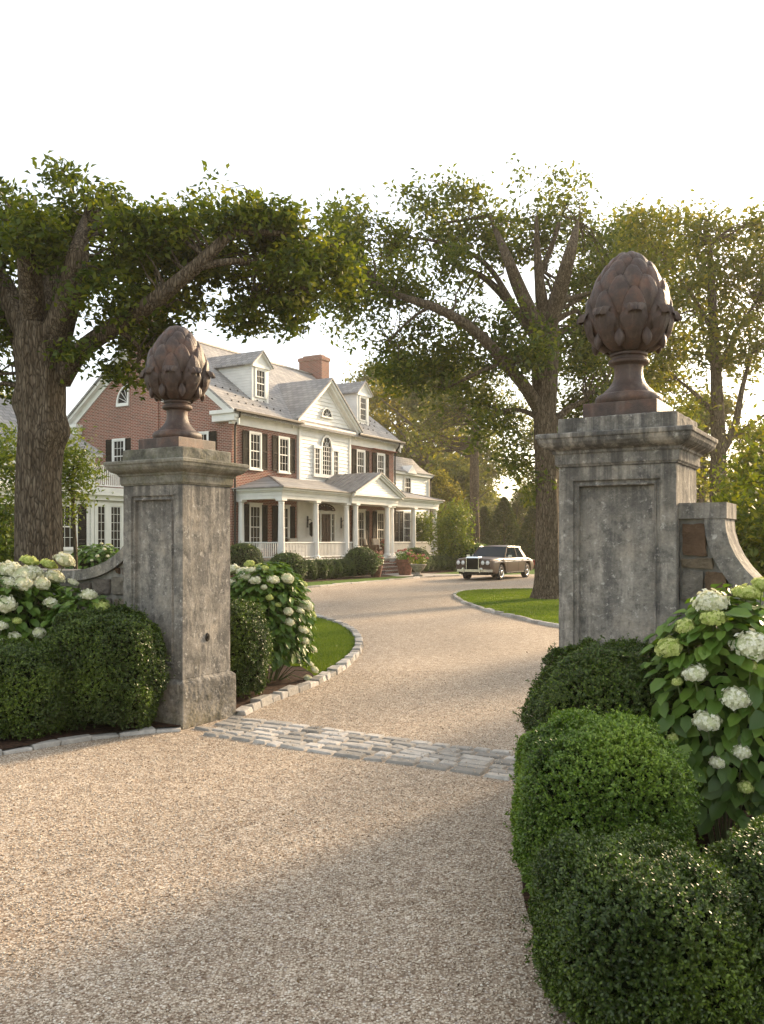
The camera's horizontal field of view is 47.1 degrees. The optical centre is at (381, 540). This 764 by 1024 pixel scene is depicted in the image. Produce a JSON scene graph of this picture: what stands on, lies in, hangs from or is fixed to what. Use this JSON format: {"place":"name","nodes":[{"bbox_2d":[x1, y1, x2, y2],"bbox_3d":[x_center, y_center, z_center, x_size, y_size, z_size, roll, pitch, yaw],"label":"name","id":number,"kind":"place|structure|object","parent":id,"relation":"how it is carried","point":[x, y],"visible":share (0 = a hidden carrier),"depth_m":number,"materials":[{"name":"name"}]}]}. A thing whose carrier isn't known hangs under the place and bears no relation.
{"place":"outdoors","nodes":[
{"label":"outdoors","id":0,"kind":"place"},
{"bbox_2d":[103,446,248,729],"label":"gate pillar","id":1,"kind":"structure","parent":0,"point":[176,542],"depth_m":8.12,"materials":[{"name":"stone"}]},
{"bbox_2d":[139,325,215,449],"bbox_3d":[-1.958,-1.455,8.379,0.680,1.198,0.680,0,0,22],"label":"artichoke finial","id":2,"kind":"object","parent":1,"relation":"on","point":[176,374],"visible":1,"depth_m":8.19,"materials":[{"name":"stone"}]},
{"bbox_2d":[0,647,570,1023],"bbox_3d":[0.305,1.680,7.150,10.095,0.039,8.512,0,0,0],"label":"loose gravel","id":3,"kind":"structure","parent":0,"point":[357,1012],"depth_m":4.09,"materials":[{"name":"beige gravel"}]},
{"bbox_2d":[270,614,355,675],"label":"mown grass","id":4,"kind":"structure","parent":0,"point":[336,640],"depth_m":13.95,"materials":[{"name":"green plant"}]},
{"bbox_2d":[0,0,763,501],"label":"sky","id":5,"kind":"structure","parent":0,"point":[302,98],"materials":[{"name":"white"}]},
{"bbox_2d":[230,569,534,585],"bbox_3d":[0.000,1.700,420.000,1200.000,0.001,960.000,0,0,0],"label":"ground","id":6,"kind":"structure","parent":0,"point":[532,571],"depth_m":38.50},
{"bbox_2d":[38,547,122,609],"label":"garden wall","id":7,"kind":"structure","parent":6,"relation":"on","point":[105,578],"depth_m":8.59,"materials":[{"name":"stone"}]},
{"bbox_2d":[0,719,180,748],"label":"garden bed","id":8,"kind":"object","parent":6,"relation":"on","point":[10,742],"visible":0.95,"depth_m":7.56,"materials":[{"name":"brown soil"}]},
{"bbox_2d":[0,634,72,740],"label":"boxwood shrub","id":9,"kind":"object","parent":8,"relation":"on","point":[30,686],"visible":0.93,"depth_m":7.24,"materials":[{"name":"green plant"}]},
{"bbox_2d":[0,551,78,640],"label":"hydrangea bush","id":10,"kind":"object","parent":8,"relation":"on","point":[24,590],"visible":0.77,"depth_m":7.92,"materials":[{"name":"white plant"}]},
{"bbox_2d":[32,586,114,641],"bbox_3d":[-2.804,1.059,8.052,0.978,1.287,0.826,0,0,0],"label":"hydrangea bush","id":11,"kind":"object","parent":8,"relation":"on","point":[88,595],"visible":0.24,"depth_m":7.90,"materials":[{"name":"green plant"}]},
{"bbox_2d":[38,598,174,731],"bbox_3d":[-2.489,1.096,7.839,1.284,1.176,1.006,0,0,0],"label":"boxwood shrub","id":12,"kind":"object","parent":8,"relation":"on","point":[113,659],"visible":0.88,"depth_m":7.52,"materials":[{"name":"green plant"}]},
{"bbox_2d":[0,301,444,576],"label":"brick house","id":13,"kind":"structure","parent":6,"relation":"on","point":[328,473],"depth_m":44.86,"materials":[{"name":"brick"}]},
{"bbox_2d":[0,500,13,541],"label":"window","id":14,"kind":"structure","parent":13,"relation":"in","point":[6,500],"depth_m":33.18,"materials":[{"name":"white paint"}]},
{"bbox_2d":[62,503,78,550],"bbox_3d":[-12.768,-0.570,35.570,0.130,1.940,1.080,0,0,30],"label":"window","id":15,"kind":"structure","parent":13,"relation":"in","point":[67,531],"depth_m":35.64,"materials":[{"name":"white paint"}]},
{"bbox_2d":[94,502,108,547],"bbox_3d":[-11.877,-0.445,37.086,0.130,2.390,0.840,0,0,30],"label":"window","id":16,"kind":"structure","parent":13,"relation":"in","point":[101,531],"depth_m":37.07,"materials":[{"name":"white paint"}]},
{"bbox_2d":[108,502,122,554],"bbox_3d":[-11.478,-0.445,37.767,0.130,2.390,0.980,0,0,30],"label":"window","id":17,"kind":"structure","parent":13,"relation":"in","point":[115,511],"depth_m":37.78,"materials":[{"name":"white paint"}]},
{"bbox_2d":[110,438,124,474],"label":"window","id":18,"kind":"structure","parent":13,"relation":"in","point":[118,445],"depth_m":44.67,"materials":[{"name":"white paint"}]},
{"bbox_2d":[116,384,128,406],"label":"window","id":19,"kind":"structure","parent":13,"relation":"in","point":[122,399],"depth_m":44.52,"materials":[{"name":"white paint"}]},
{"bbox_2d":[199,431,208,440],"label":"window","id":20,"kind":"structure","parent":13,"relation":"in","point":[205,434],"depth_m":41.72,"materials":[{"name":"white paint"}]},
{"bbox_2d":[247,431,262,470],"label":"window","id":21,"kind":"structure","parent":13,"relation":"in","point":[255,438],"depth_m":42.39,"materials":[{"name":"white paint"}]},
{"bbox_2d":[247,502,262,548],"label":"window","id":22,"kind":"structure","parent":13,"relation":"in","point":[255,509],"depth_m":42.39,"materials":[{"name":"white paint"}]},
{"bbox_2d":[277,436,290,473],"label":"window","id":23,"kind":"structure","parent":13,"relation":"in","point":[284,442],"depth_m":44.41,"materials":[{"name":"white paint"}]},
{"bbox_2d":[277,504,290,549],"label":"window","id":24,"kind":"structure","parent":13,"relation":"in","point":[286,507],"depth_m":44.55,"materials":[{"name":"white paint"}]},
{"bbox_2d":[286,538,305,557],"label":"porch armchair","id":25,"kind":"object","parent":13,"relation":"on","point":[291,540],"visible":0.27,"depth_m":43.88,"materials":[{"name":"wicker"}]},
{"bbox_2d":[312,435,339,477],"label":"arched window","id":26,"kind":"structure","parent":13,"relation":"in","point":[325,457],"depth_m":47.42,"materials":[{"name":"white paint"}]},
{"bbox_2d":[322,514,329,554],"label":"door","id":27,"kind":"structure","parent":13,"relation":"in","point":[325,517],"depth_m":47.51,"materials":[{"name":"brown wood"}]},
{"bbox_2d":[357,449,364,472],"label":"window","id":28,"kind":"structure","parent":13,"relation":"in","point":[360,453],"depth_m":50.72,"materials":[{"name":"white paint"}]},
{"bbox_2d":[358,509,365,546],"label":"window","id":29,"kind":"structure","parent":13,"relation":"in","point":[361,512],"depth_m":50.80,"materials":[{"name":"white paint"}]},
{"bbox_2d":[362,539,376,552],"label":"porch armchair","id":30,"kind":"object","parent":13,"relation":"on","point":[372,547],"visible":0.56,"depth_m":49.16,"materials":[{"name":"wicker"}]},
{"bbox_2d":[370,539,383,554],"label":"porch armchair","id":31,"kind":"object","parent":13,"relation":"on","point":[375,542],"visible":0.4,"depth_m":50.80,"materials":[{"name":"wicker"}]},
{"bbox_2d":[375,510,384,544],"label":"window","id":32,"kind":"structure","parent":13,"relation":"in","point":[380,513],"depth_m":52.68,"materials":[{"name":"white paint"}]},
{"bbox_2d":[377,453,384,474],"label":"window","id":33,"kind":"structure","parent":13,"relation":"in","point":[380,456],"depth_m":52.68,"materials":[{"name":"white paint"}]},
{"bbox_2d":[403,511,410,541],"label":"window","id":34,"kind":"structure","parent":13,"relation":"in","point":[406,514],"depth_m":58.59,"materials":[{"name":"white paint"}]},
{"bbox_2d":[404,476,411,492],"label":"window","id":35,"kind":"structure","parent":13,"relation":"in","point":[407,479],"depth_m":58.76,"materials":[{"name":"white paint"}]},
{"bbox_2d":[230,540,265,575],"bbox_3d":[-6.101,0.806,38.597,1.933,1.647,1.954,0,0,0],"label":"boxwood ball","id":36,"kind":"object","parent":6,"relation":"on","point":[241,554],"visible":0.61,"depth_m":38.07,"materials":[{"name":"green plant"}]},
{"bbox_2d":[0,574,574,1023],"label":"gravel drive","id":37,"kind":"structure","parent":6,"relation":"on","point":[414,628],"depth_m":4.79,"materials":[{"name":"beige gravel"}]},
{"bbox_2d":[0,726,180,755],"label":"stone edging","id":38,"kind":"object","parent":37,"relation":"on","point":[75,739],"visible":1,"depth_m":7.39,"materials":[{"name":"stone"}]},
{"bbox_2d":[236,613,363,715],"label":"stone edging","id":39,"kind":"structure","parent":37,"relation":"on","point":[340,666],"depth_m":10.28,"materials":[{"name":"stone"}]},
{"bbox_2d":[194,716,518,781],"bbox_3d":[0.065,1.684,7.110,3.874,0.032,0.810,0,0,30],"label":"cobblestone strip","id":40,"kind":"object","parent":37,"relation":"on","point":[335,744],"visible":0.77,"depth_m":7.15,"materials":[{"name":"stone"}]},
{"bbox_2d":[453,545,534,579],"bbox_3d":[5.194,0.950,39.570,2.160,1.500,5.540,0,0,30],"label":"parked car","id":41,"kind":"object","parent":37,"relation":"on","point":[497,562],"visible":0.99,"depth_m":38.41,"materials":[{"name":"paint"}]},
{"bbox_2d":[453,588,558,627],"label":"kerb island","id":42,"kind":"structure","parent":37,"relation":"on","point":[502,613],"depth_m":20.01,"materials":[{"name":"stone"}]},
{"bbox_2d":[303,574,389,581],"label":"lawn","id":43,"kind":"structure","parent":6,"relation":"on","point":[342,578],"depth_m":39.24,"materials":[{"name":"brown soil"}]},
{"bbox_2d":[268,550,308,578],"bbox_3d":[-3.915,1.013,36.287,1.786,1.273,1.775,0,0,0],"label":"boxwood ball","id":44,"kind":"object","parent":43,"relation":"on","point":[295,563],"visible":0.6,"depth_m":35.88,"materials":[{"name":"green plant"}]},
{"bbox_2d":[302,557,319,579],"bbox_3d":[-3.112,1.181,37.414,0.955,1.018,1.158,0,0,0],"label":"boxwood","id":45,"kind":"object","parent":43,"relation":"on","point":[312,571],"visible":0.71,"depth_m":37.14,"materials":[{"name":"green plant"}]},
{"bbox_2d":[313,556,329,578],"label":"boxwood","id":46,"kind":"object","parent":43,"relation":"on","point":[323,569],"visible":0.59,"depth_m":37.74,"materials":[{"name":"green plant"}]},
{"bbox_2d":[319,556,334,578],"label":"boxwood","id":47,"kind":"object","parent":43,"relation":"on","point":[331,567],"visible":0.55,"depth_m":38.35,"materials":[{"name":"green plant"}]},
{"bbox_2d":[328,556,344,577],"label":"boxwood","id":48,"kind":"object","parent":43,"relation":"on","point":[338,568],"visible":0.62,"depth_m":38.77,"materials":[{"name":"green plant"}]},
{"bbox_2d":[336,557,351,577],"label":"boxwood","id":49,"kind":"object","parent":43,"relation":"on","point":[346,564],"visible":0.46,"depth_m":39.41,"materials":[{"name":"green plant"}]},
{"bbox_2d":[345,556,356,576],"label":"boxwood","id":50,"kind":"object","parent":43,"relation":"on","point":[353,568],"visible":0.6,"depth_m":39.82,"materials":[{"name":"green plant"}]},
{"bbox_2d":[342,545,380,576],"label":"boxwood ball","id":51,"kind":"object","parent":43,"relation":"on","point":[364,559],"visible":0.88,"depth_m":40.09,"materials":[{"name":"green plant"}]},
{"bbox_2d":[371,552,384,576],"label":"flower pot","id":52,"kind":"object","parent":43,"relation":"on","point":[378,572],"visible":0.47,"depth_m":40.80,"materials":[{"name":"ceramic"}]},
{"bbox_2d":[339,352,414,434],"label":"woodland tree","id":53,"kind":"object","parent":6,"relation":"on","point":[363,378],"visible":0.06,"depth_m":94.61,"materials":[{"name":"green plant"}]},
{"bbox_2d":[300,575,459,587],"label":"stone edging","id":54,"kind":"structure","parent":6,"relation":"on","point":[332,584],"depth_m":36.33,"materials":[{"name":"stone"}]},
{"bbox_2d":[367,379,444,504],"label":"woodland tree","id":55,"kind":"object","parent":6,"relation":"on","point":[381,416],"visible":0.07,"depth_m":81.99,"materials":[{"name":"green plant"}]},
{"bbox_2d":[408,510,439,541],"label":"leafy bush","id":56,"kind":"object","parent":6,"relation":"on","point":[424,524],"visible":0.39,"depth_m":59.50,"materials":[{"name":"green plant"}]},
{"bbox_2d":[385,572,462,575],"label":"stone walk","id":57,"kind":"structure","parent":6,"relation":"on","point":[412,573],"depth_m":43.80,"materials":[{"name":"beige stone"}]},
{"bbox_2d":[395,548,413,574],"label":"flower pot","id":58,"kind":"object","parent":57,"relation":"on","point":[404,566],"visible":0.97,"depth_m":42.91,"materials":[{"name":"ceramic"}]},
{"bbox_2d":[401,546,432,571],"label":"boxwood ball","id":59,"kind":"object","parent":57,"relation":"on","point":[417,550],"visible":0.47,"depth_m":45.24,"materials":[{"name":"green plant"}]},
{"bbox_2d":[407,554,428,576],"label":"stone urn","id":60,"kind":"object","parent":57,"relation":"on","point":[417,568],"visible":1,"depth_m":41.38,"materials":[{"name":"beige stone"}]},
{"bbox_2d":[411,570,453,573],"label":"lawn","id":61,"kind":"structure","parent":6,"relation":"on","point":[437,571],"depth_m":48.19,"materials":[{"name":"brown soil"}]},
{"bbox_2d":[424,556,435,570],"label":"boxwood","id":62,"kind":"object","parent":61,"relation":"on","point":[432,566],"visible":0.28,"depth_m":47.19,"materials":[{"name":"green plant"}]},
{"bbox_2d":[431,553,440,570],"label":"boxwood","id":63,"kind":"object","parent":61,"relation":"on","point":[437,563],"visible":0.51,"depth_m":47.89,"materials":[{"name":"green plant"}]},
{"bbox_2d":[437,553,447,570],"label":"boxwood","id":64,"kind":"object","parent":61,"relation":"on","point":[443,563],"visible":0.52,"depth_m":48.45,"materials":[{"name":"green plant"}]},
{"bbox_2d":[442,553,453,569],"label":"boxwood","id":65,"kind":"object","parent":61,"relation":"on","point":[450,563],"visible":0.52,"depth_m":49.22,"materials":[{"name":"green plant"}]},
{"bbox_2d":[421,494,480,567],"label":"leafy bush","id":66,"kind":"object","parent":61,"relation":"on","point":[451,535],"visible":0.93,"depth_m":49.97,"materials":[{"name":"green plant"}]},
{"bbox_2d":[446,553,456,569],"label":"boxwood","id":67,"kind":"object","parent":61,"relation":"on","point":[454,566],"visible":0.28,"depth_m":49.80,"materials":[{"name":"green plant"}]},
{"bbox_2d":[440,541,486,557],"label":"hedge mound","id":68,"kind":"object","parent":61,"relation":"on","point":[477,545],"visible":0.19,"depth_m":50.23,"materials":[{"name":"green plant"}]},
{"bbox_2d":[379,356,492,512],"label":"woodland tree","id":69,"kind":"object","parent":6,"relation":"on","point":[428,464],"visible":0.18,"depth_m":77.16,"materials":[{"name":"green plant"}]},
{"bbox_2d":[429,467,469,539],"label":"woodland tree","id":70,"kind":"object","parent":6,"relation":"on","point":[438,485],"visible":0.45,"depth_m":65.56,"materials":[{"name":"green plant"}]},
{"bbox_2d":[394,347,533,543],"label":"slender tree","id":71,"kind":"object","parent":6,"relation":"on","point":[455,416],"visible":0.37,"depth_m":61.70,"materials":[{"name":"green plant"}]},
{"bbox_2d":[443,462,490,543],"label":"woodland tree","id":72,"kind":"object","parent":6,"relation":"on","point":[461,476],"visible":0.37,"depth_m":71.40,"materials":[{"name":"green plant"}]},
{"bbox_2d":[432,418,519,522],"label":"woodland tree","id":73,"kind":"object","parent":6,"relation":"on","point":[484,463],"visible":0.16,"depth_m":90.17,"materials":[{"name":"green plant"}]},
{"bbox_2d":[479,506,500,544],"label":"conifer","id":74,"kind":"object","parent":6,"relation":"on","point":[485,518],"visible":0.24,"depth_m":65.60,"materials":[{"name":"green plant"}]},
{"bbox_2d":[479,499,505,537],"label":"woodland tree","id":75,"kind":"object","parent":6,"relation":"on","point":[494,507],"visible":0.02,"depth_m":119.48,"materials":[{"name":"green plant"}]},
{"bbox_2d":[480,496,520,545],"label":"conifer","id":76,"kind":"object","parent":6,"relation":"on","point":[503,512],"visible":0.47,"depth_m":59.53,"materials":[{"name":"green plant"}]},
{"bbox_2d":[496,498,532,544],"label":"woodland tree","id":77,"kind":"object","parent":6,"relation":"on","point":[516,508],"visible":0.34,"depth_m":83.68,"materials":[{"name":"green plant"}]},
{"bbox_2d":[507,482,531,532],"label":"woodland tree","id":78,"kind":"object","parent":6,"relation":"on","point":[518,497],"visible":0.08,"depth_m":99.69,"materials":[{"name":"green plant"}]},
{"bbox_2d":[513,504,535,565],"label":"conifer","id":79,"kind":"object","parent":6,"relation":"on","point":[524,539],"visible":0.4,"depth_m":56.55,"materials":[{"name":"green plant"}]},
{"bbox_2d":[509,411,559,531],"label":"woodland tree","id":80,"kind":"object","parent":6,"relation":"on","point":[531,445],"visible":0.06,"depth_m":83.70,"materials":[{"name":"green plant"}]},
{"bbox_2d":[479,491,759,550],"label":"distant wood","id":81,"kind":"object","parent":6,"relation":"on","point":[492,500],"visible":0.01,"depth_m":126.29,"materials":[{"name":"green plant"}]},
{"bbox_2d":[549,193,710,432],"bbox_3d":[10.331,-5.894,35.083,7.389,15.388,5.693,0,0,0],"label":"oak tree","id":82,"kind":"object","parent":6,"relation":"on","point":[593,253],"visible":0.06,"depth_m":34.29,"materials":[{"name":"green plant"}]},
{"bbox_2d":[522,810,754,1023],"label":"mulch bed","id":83,"kind":"object","parent":6,"relation":"on","point":[706,842],"visible":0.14,"depth_m":4.84,"materials":[{"name":"brown soil"}]},
{"bbox_2d":[503,705,704,898],"bbox_3d":[1.012,1.222,4.022,0.879,0.937,0.957,0,0,0],"label":"boxwood shrub","id":84,"kind":"object","parent":83,"relation":"on","point":[579,770],"visible":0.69,"depth_m":3.74,"materials":[{"name":"green plant"}]},
{"bbox_2d":[512,633,704,838],"bbox_3d":[1.290,1.111,4.957,1.075,1.158,0.962,0,0,0],"label":"boxwood shrub","id":85,"kind":"object","parent":83,"relation":"on","point":[606,677],"visible":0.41,"depth_m":4.70,"materials":[{"name":"green plant"}]},
{"bbox_2d":[535,411,717,654],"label":"gate pillar","id":86,"kind":"structure","parent":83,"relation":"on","point":[627,484],"depth_m":5.97,"materials":[{"name":"stone"}]},
{"bbox_2d":[576,251,681,417],"bbox_3d":[1.758,-1.455,6.245,0.680,1.198,0.680,0,0,30],"label":"artichoke finial","id":87,"kind":"object","parent":86,"relation":"on","point":[629,317],"visible":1,"depth_m":6.05,"materials":[{"name":"stone"}]},
{"bbox_2d":[520,817,763,1023],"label":"boxwood shrub","id":88,"kind":"object","parent":83,"relation":"on","point":[640,923],"visible":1,"depth_m":2.86,"materials":[{"name":"green plant"}]},
{"bbox_2d":[635,577,763,852],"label":"hydrangea bush","id":89,"kind":"object","parent":83,"relation":"on","point":[710,650],"visible":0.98,"depth_m":4.37,"materials":[{"name":"green plant"}]},
{"bbox_2d":[679,502,763,618],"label":"garden wall","id":90,"kind":"structure","parent":83,"relation":"on","point":[711,551],"depth_m":5.74,"materials":[{"name":"stone"}]},
{"bbox_2d":[694,811,763,1020],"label":"boxwood shrub","id":91,"kind":"object","parent":83,"relation":"on","point":[741,850],"visible":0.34,"depth_m":3.22,"materials":[{"name":"green plant"}]},
{"bbox_2d":[685,383,746,502],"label":"woodland tree","id":92,"kind":"object","parent":6,"relation":"on","point":[729,405],"visible":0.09,"depth_m":47.10,"materials":[{"name":"green plant"}]},
{"bbox_2d":[697,424,763,577],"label":"leafy tree","id":93,"kind":"object","parent":6,"relation":"on","point":[750,533],"visible":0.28,"depth_m":10.99,"materials":[{"name":"green plant"}]},
{"bbox_2d":[732,413,763,470],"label":"woodland tree","id":94,"kind":"object","parent":6,"relation":"on","point":[761,421],"visible":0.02,"depth_m":50.45,"materials":[{"name":"green plant"}]},
{"bbox_2d":[455,588,558,623],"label":"mown grass","id":95,"kind":"structure","parent":0,"point":[520,601],"depth_m":23.42,"materials":[{"name":"green plant"}]},
{"label":"lawn by gate","id":96,"kind":"structure","parent":0,"visible":0},
{"bbox_2d":[0,415,63,563],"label":"leafy tree","id":97,"kind":"object","parent":96,"relation":"on","point":[8,457],"visible":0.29,"depth_m":19.00,"materials":[{"name":"green plant"}]},
{"bbox_2d":[62,420,113,568],"bbox_3d":[-7.222,-0.564,20.504,1.891,4.636,2.080,0,0,0],"label":"leafy tree","id":98,"kind":"object","parent":96,"relation":"on","point":[70,485],"visible":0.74,"depth_m":20.32,"materials":[{"name":"green plant"}]},
{"bbox_2d":[65,542,117,568],"bbox_3d":[-8.627,0.873,26.481,2.220,1.661,1.853,0,0,0],"label":"hydrangea bush","id":99,"kind":"object","parent":96,"relation":"on","point":[98,554],"visible":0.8,"depth_m":26.09,"materials":[{"name":"green plant"}]},
{"bbox_2d":[0,150,378,568],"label":"oak tree","id":100,"kind":"object","parent":96,"relation":"on","point":[64,274],"visible":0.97,"depth_m":14.21,"materials":[{"name":"green plant"}]},
{"bbox_2d":[236,664,313,711],"bbox_3d":[-4.831,1.655,11.864,9.353,0.001,3.243,0,0,30],"label":"mulch bed inside","id":101,"kind":"object","parent":96,"relation":"on","point":[272,686],"visible":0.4,"depth_m":10.23,"materials":[{"name":"brown soil"}]},
{"bbox_2d":[230,595,274,700],"bbox_3d":[-1.602,1.127,9.300,0.934,1.116,0.964,0,0,0],"label":"boxwood shrub","id":102,"kind":"object","parent":101,"relation":"on","point":[251,647],"visible":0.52,"depth_m":9.04,"materials":[{"name":"green plant"}]},
{"bbox_2d":[230,560,318,680],"bbox_3d":[-1.404,0.980,10.439,1.310,1.509,1.336,0,0,0],"label":"hydrangea bush","id":103,"kind":"object","parent":101,"relation":"on","point":[276,591],"visible":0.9,"depth_m":10.11,"materials":[{"name":"green plant"}]},
{"label":"lawn island","id":104,"kind":"structure","parent":0,"visible":0},
{"bbox_2d":[299,153,644,599],"bbox_3d":[2.645,-4.728,25.392,11.830,13.063,6.362,0,0,0],"label":"oak tree","id":105,"kind":"object","parent":104,"relation":"on","point":[539,357],"visible":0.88,"depth_m":25.05,"materials":[{"name":"green plant"}]},
{"bbox_2d":[587,189,763,501],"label":"oak tree","id":106,"kind":"object","parent":104,"relation":"on","point":[717,358],"visible":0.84,"depth_m":28.79,"materials":[{"name":"green plant"}]},
{"bbox_2d":[699,403,763,561],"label":"leafy tree","id":107,"kind":"object","parent":104,"relation":"on","point":[743,459],"visible":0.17,"depth_m":16.88,"materials":[{"name":"green plant"}]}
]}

